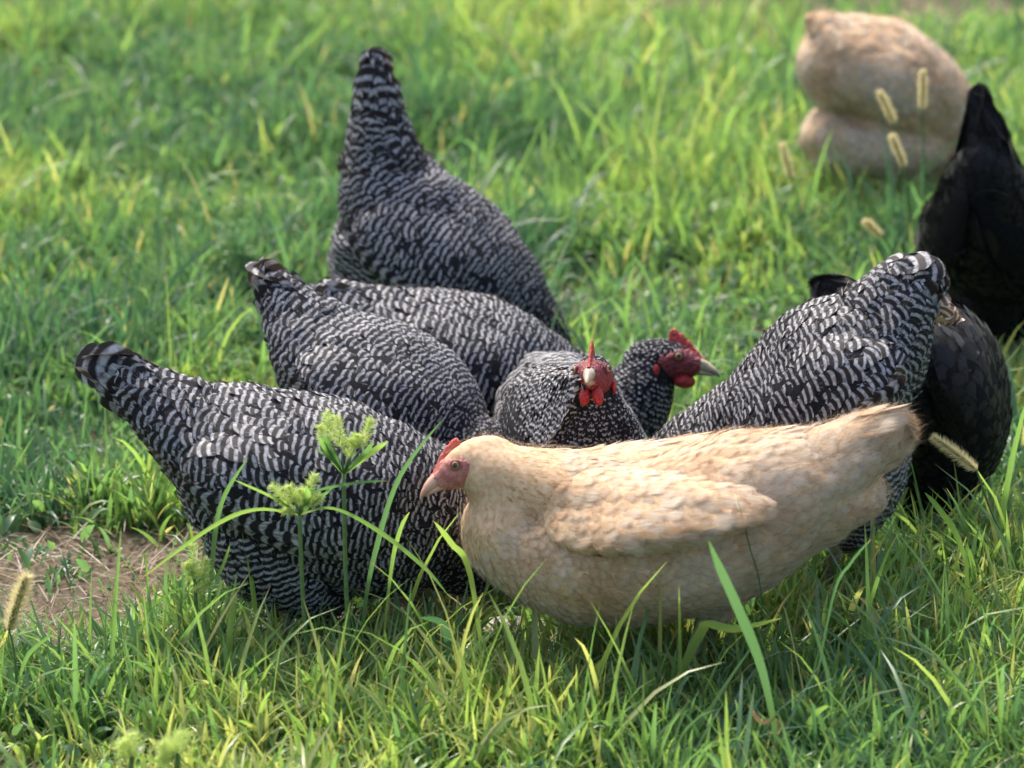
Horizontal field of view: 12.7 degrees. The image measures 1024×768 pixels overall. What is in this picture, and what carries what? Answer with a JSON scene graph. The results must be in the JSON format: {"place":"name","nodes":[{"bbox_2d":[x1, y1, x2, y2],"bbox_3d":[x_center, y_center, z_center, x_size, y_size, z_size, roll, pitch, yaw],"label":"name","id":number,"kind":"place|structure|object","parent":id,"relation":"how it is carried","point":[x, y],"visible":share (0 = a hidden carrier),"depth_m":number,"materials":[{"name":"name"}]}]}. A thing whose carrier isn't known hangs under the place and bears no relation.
{"place":"outdoors","nodes":[
{"label":"outdoors","id":0,"kind":"place"},
{"bbox_2d":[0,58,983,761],"bbox_3d":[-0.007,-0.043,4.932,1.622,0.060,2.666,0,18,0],"label":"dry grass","id":1,"kind":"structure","parent":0,"point":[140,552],"depth_m":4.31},
{"bbox_2d":[0,0,1023,767],"bbox_3d":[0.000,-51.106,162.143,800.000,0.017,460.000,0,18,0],"label":"ground","id":2,"kind":"structure","parent":0,"point":[134,548],"depth_m":4.34,"materials":[{"name":"soil"}]},
{"bbox_2d":[2,569,53,682],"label":"foxtail grass","id":3,"kind":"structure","parent":2,"relation":"on","point":[18,600],"depth_m":3.92,"materials":[{"name":"plant"}]},
{"bbox_2d":[40,157,95,192],"bbox_3d":[-0.529,-0.237,5.481,0.069,0.064,0.062,0,18,0],"label":"weed plant","id":4,"kind":"object","parent":2,"relation":"on","point":[82,168],"visible":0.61,"depth_m":5.47,"materials":[{"name":"green plant"}]},
{"bbox_2d":[111,724,167,767],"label":"sedge","id":5,"kind":"object","parent":2,"relation":"on","point":[125,746],"visible":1,"depth_m":3.71,"materials":[{"name":"green plant"}]},
{"bbox_2d":[151,726,208,767],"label":"sedge","id":6,"kind":"object","parent":2,"relation":"on","point":[165,752],"visible":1,"depth_m":3.71,"materials":[{"name":"green plant"}]},
{"bbox_2d":[150,541,229,648],"bbox_3d":[-0.277,0.201,3.998,0.070,0.147,0.036,0,18,0],"label":"sedge","id":7,"kind":"object","parent":2,"relation":"on","point":[189,566],"visible":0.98,"depth_m":3.99,"materials":[{"name":"green plant"}]},
{"bbox_2d":[206,458,247,637],"bbox_3d":[-0.247,0.165,3.985,0.048,0.223,0.005,10,21,29],"label":"grass blade","id":8,"kind":"object","parent":2,"relation":"on","point":[217,518],"depth_m":3.98,"materials":[{"name":"green plant"}]},
{"bbox_2d":[204,209,256,283],"bbox_3d":[-0.307,-0.141,5.125,0.058,0.100,0.060,5,19,15],"label":"weed plant","id":9,"kind":"object","parent":2,"relation":"on","point":[231,233],"visible":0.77,"depth_m":5.12,"materials":[{"name":"green plant"}]},
{"bbox_2d":[223,312,261,338],"bbox_3d":[-0.277,-0.053,4.933,0.053,0.052,0.066,-12,22,-33],"label":"weed plant","id":10,"kind":"object","parent":2,"relation":"on","point":[250,317],"visible":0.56,"depth_m":4.93,"materials":[{"name":"green plant"}]},
{"bbox_2d":[74,340,495,646],"bbox_3d":[-0.165,0.089,4.098,0.413,0.299,0.234,-7,19,-21],"label":"chicken","id":11,"kind":"object","parent":2,"relation":"on","point":[201,439],"visible":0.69,"depth_m":4.03},
{"bbox_2d":[142,470,446,665],"bbox_3d":[-0.184,0.179,3.950,0.262,0.218,0.055,1,18,2],"label":"sedge","id":12,"kind":"object","parent":2,"relation":"on","point":[305,499],"visible":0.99,"depth_m":3.93,"materials":[{"name":"green plant"}]},
{"bbox_2d":[312,407,387,672],"bbox_3d":[-0.138,0.150,3.950,0.066,0.274,0.036,0,18,0],"label":"sedge","id":13,"kind":"object","parent":2,"relation":"on","point":[329,452],"visible":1,"depth_m":3.92,"materials":[{"name":"green plant"}]},
{"bbox_2d":[245,256,504,445],"bbox_3d":[-0.092,0.036,4.291,0.322,0.297,0.202,0,18,0],"label":"chicken","id":14,"kind":"object","parent":2,"relation":"on","point":[319,342],"visible":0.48,"depth_m":4.24},
{"bbox_2d":[381,513,408,652],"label":"grass blade","id":15,"kind":"object","parent":2,"relation":"on","point":[397,539],"depth_m":3.97,"materials":[{"name":"green plant"}]},
{"bbox_2d":[359,419,442,666],"bbox_3d":[-0.097,0.153,3.950,0.082,0.268,0.007,8,20,23],"label":"grass blade","id":16,"kind":"object","parent":2,"relation":"on","point":[385,515],"depth_m":3.95,"materials":[{"name":"green plant"}]},
{"bbox_2d":[419,616,451,677],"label":"grass blade","id":17,"kind":"object","parent":2,"relation":"on","point":[446,632],"depth_m":3.96,"materials":[{"name":"green plant"}]},
{"bbox_2d":[325,46,571,345],"bbox_3d":[-0.072,-0.142,4.721,0.238,0.417,0.229,-9,20,-25],"label":"chicken","id":18,"kind":"object","parent":2,"relation":"on","point":[410,210],"visible":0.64,"depth_m":4.67},
{"bbox_2d":[434,522,482,648],"bbox_3d":[-0.044,0.198,3.952,0.052,0.181,0.008,-7,19,-22],"label":"grass blade","id":19,"kind":"object","parent":2,"relation":"on","point":[456,548],"depth_m":3.95,"materials":[{"name":"green plant"}]},
{"bbox_2d":[463,616,559,646],"bbox_3d":[0.000,0.225,4.144,0.095,0.022,0.063,0,18,0],"label":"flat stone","id":20,"kind":"object","parent":2,"relation":"on","point":[506,620],"visible":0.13,"depth_m":4.14,"materials":[{"name":"grey stone"}]},
{"bbox_2d":[0,0,1023,767],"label":"grass","id":21,"kind":"structure","parent":2,"relation":"on","point":[908,604],"depth_m":4.95,"materials":[{"name":"green plant"}]},
{"bbox_2d":[304,274,719,438],"bbox_3d":[-0.004,-0.003,4.504,0.411,0.232,0.218,0,18,0],"label":"chicken","id":22,"kind":"object","parent":2,"relation":"on","point":[486,338],"visible":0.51,"depth_m":4.46},
{"bbox_2d":[0,11,1023,767],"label":"ground cover","id":23,"kind":"object","parent":2,"relation":"on","point":[84,565],"visible":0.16,"depth_m":5.01,"materials":[{"name":"green plant"}]},
{"bbox_2d":[537,231,584,260],"bbox_3d":[0.043,-0.151,5.247,0.062,0.044,0.059,11,21,30],"label":"weed plant","id":24,"kind":"object","parent":2,"relation":"on","point":[565,235],"visible":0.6,"depth_m":5.25,"materials":[{"name":"green plant"}]},
{"bbox_2d":[491,340,649,448],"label":"chicken","id":25,"kind":"object","parent":2,"relation":"on","point":[561,398],"visible":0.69,"depth_m":4.12},
{"bbox_2d":[420,400,926,698],"bbox_3d":[0.146,0.138,3.991,0.394,0.273,0.242,9,20,25],"label":"chicken","id":26,"kind":"object","parent":2,"relation":"on","point":[611,530],"visible":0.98,"depth_m":3.93},
{"bbox_2d":[665,618,780,702],"bbox_3d":[0.172,0.247,3.896,0.117,0.123,0.012,8,19,22],"label":"grass blade","id":27,"kind":"object","parent":2,"relation":"on","point":[701,631],"depth_m":3.89,"materials":[{"name":"green plant"}]},
{"bbox_2d":[708,321,761,348],"bbox_3d":[0.241,-0.046,4.937,0.063,0.037,0.065,0,18,0],"label":"weed plant","id":28,"kind":"object","parent":2,"relation":"on","point":[756,333],"visible":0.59,"depth_m":4.92,"materials":[{"name":"green plant"}]},
{"bbox_2d":[708,540,780,758],"bbox_3d":[0.191,0.229,3.774,0.080,0.232,0.009,-10,21,-29],"label":"grass blade","id":29,"kind":"object","parent":2,"relation":"on","point":[743,620],"depth_m":3.77,"materials":[{"name":"green plant"}]},
{"bbox_2d":[736,494,762,652],"bbox_3d":[0.201,0.191,3.916,0.033,0.217,0.001,-14,23,-38],"label":"grass blade","id":30,"kind":"object","parent":2,"relation":"on","point":[757,575],"depth_m":3.91,"materials":[{"name":"green plant"}]},
{"bbox_2d":[748,704,789,763],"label":"grass blade","id":31,"kind":"object","parent":2,"relation":"on","point":[766,721],"depth_m":3.82,"materials":[{"name":"brown plant"}]},
{"bbox_2d":[761,18,796,63],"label":"foxtail grass","id":32,"kind":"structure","parent":2,"relation":"on","point":[769,33],"depth_m":5.85,"materials":[{"name":"green plant"}]},
{"bbox_2d":[777,142,833,223],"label":"foxtail grass","id":33,"kind":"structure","parent":2,"relation":"on","point":[787,165],"depth_m":5.28,"materials":[{"name":"plant"}]},
{"bbox_2d":[648,245,964,589],"bbox_3d":[0.229,0.048,4.146,0.349,0.348,0.217,-8,20,-22],"label":"chicken","id":34,"kind":"object","parent":2,"relation":"on","point":[867,338],"visible":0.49,"depth_m":4.10},
{"bbox_2d":[811,540,869,707],"bbox_3d":[0.273,0.219,3.854,0.056,0.202,0.009,7,19,20],"label":"grass blade","id":35,"kind":"object","parent":2,"relation":"on","point":[840,577],"depth_m":3.85,"materials":[{"name":"green plant"}]},
{"bbox_2d":[791,8,970,193],"bbox_3d":[0.462,-0.324,5.452,0.274,0.270,0.194,-14,23,-36],"label":"chicken","id":36,"kind":"object","parent":2,"relation":"on","point":[848,64],"visible":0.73,"depth_m":5.38},
{"bbox_2d":[862,217,915,254],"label":"foxtail grass","id":37,"kind":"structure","parent":2,"relation":"on","point":[870,226],"depth_m":5.11,"materials":[{"name":"plant"}]},
{"bbox_2d":[888,132,915,241],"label":"foxtail grass","id":38,"kind":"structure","parent":2,"relation":"on","point":[895,143],"depth_m":5.11,"materials":[{"name":"beige plant"}]},
{"bbox_2d":[875,88,935,236],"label":"foxtail grass","id":39,"kind":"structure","parent":2,"relation":"on","point":[888,109],"depth_m":5.15,"materials":[{"name":"plant"}]},
{"bbox_2d":[807,272,1021,533],"bbox_3d":[0.400,0.042,4.346,0.177,0.321,0.210,-15,23,-38],"label":"chicken","id":40,"kind":"object","parent":2,"relation":"on","point":[964,398],"visible":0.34,"depth_m":4.27},
{"bbox_2d":[914,68,928,203],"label":"foxtail grass","id":41,"kind":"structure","parent":2,"relation":"on","point":[921,92],"depth_m":5.12,"materials":[{"name":"plant"}]},
{"bbox_2d":[925,493,975,592],"bbox_3d":[0.397,0.158,4.143,0.065,0.139,0.010,-6,19,-17],"label":"grass blade","id":42,"kind":"object","parent":2,"relation":"on","point":[946,518],"depth_m":4.13,"materials":[{"name":"green plant"}]},
{"bbox_2d":[910,82,1023,353],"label":"chicken","id":43,"kind":"object","parent":2,"relation":"on","point":[970,229],"visible":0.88,"depth_m":4.75},
{"bbox_2d":[928,432,1022,576],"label":"foxtail grass","id":44,"kind":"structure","parent":2,"relation":"on","point":[952,451],"depth_m":4.12,"materials":[{"name":"beige plant"}]}
]}

